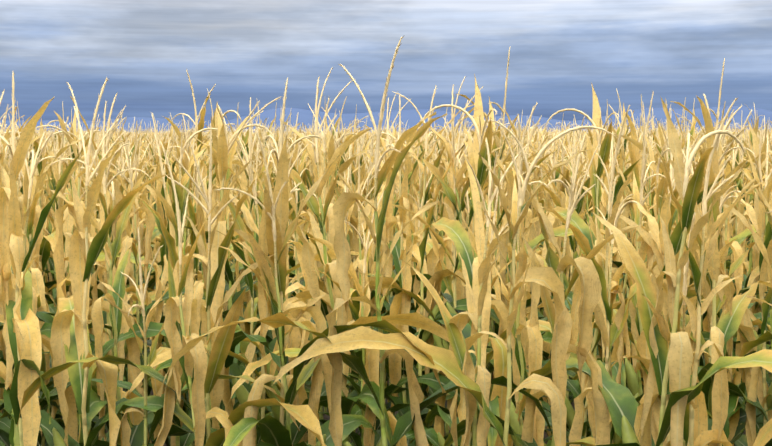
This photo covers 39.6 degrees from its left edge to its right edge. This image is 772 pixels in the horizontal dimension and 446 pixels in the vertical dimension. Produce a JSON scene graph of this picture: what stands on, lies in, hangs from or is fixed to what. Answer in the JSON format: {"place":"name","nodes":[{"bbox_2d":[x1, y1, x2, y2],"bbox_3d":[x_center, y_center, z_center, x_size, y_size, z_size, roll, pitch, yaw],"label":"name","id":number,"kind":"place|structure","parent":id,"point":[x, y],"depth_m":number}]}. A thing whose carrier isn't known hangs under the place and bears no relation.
{"place":"outdoors","nodes":[
{"label":"outdoors","id":0,"kind":"place"},
{"bbox_2d":[0,106,771,133],"bbox_3d":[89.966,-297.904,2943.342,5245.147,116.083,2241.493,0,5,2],"label":"distant hills","id":1,"kind":"structure","parent":0,"point":[411,117],"depth_m":2960.72},
{"bbox_2d":[0,0,771,120],"label":"sky","id":2,"kind":"structure","parent":0,"point":[676,50]},
{"bbox_2d":[61,337,770,445],"bbox_3d":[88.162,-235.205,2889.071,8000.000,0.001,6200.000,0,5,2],"label":"soil ground","id":3,"kind":"structure","parent":0,"point":[326,417],"depth_m":8.89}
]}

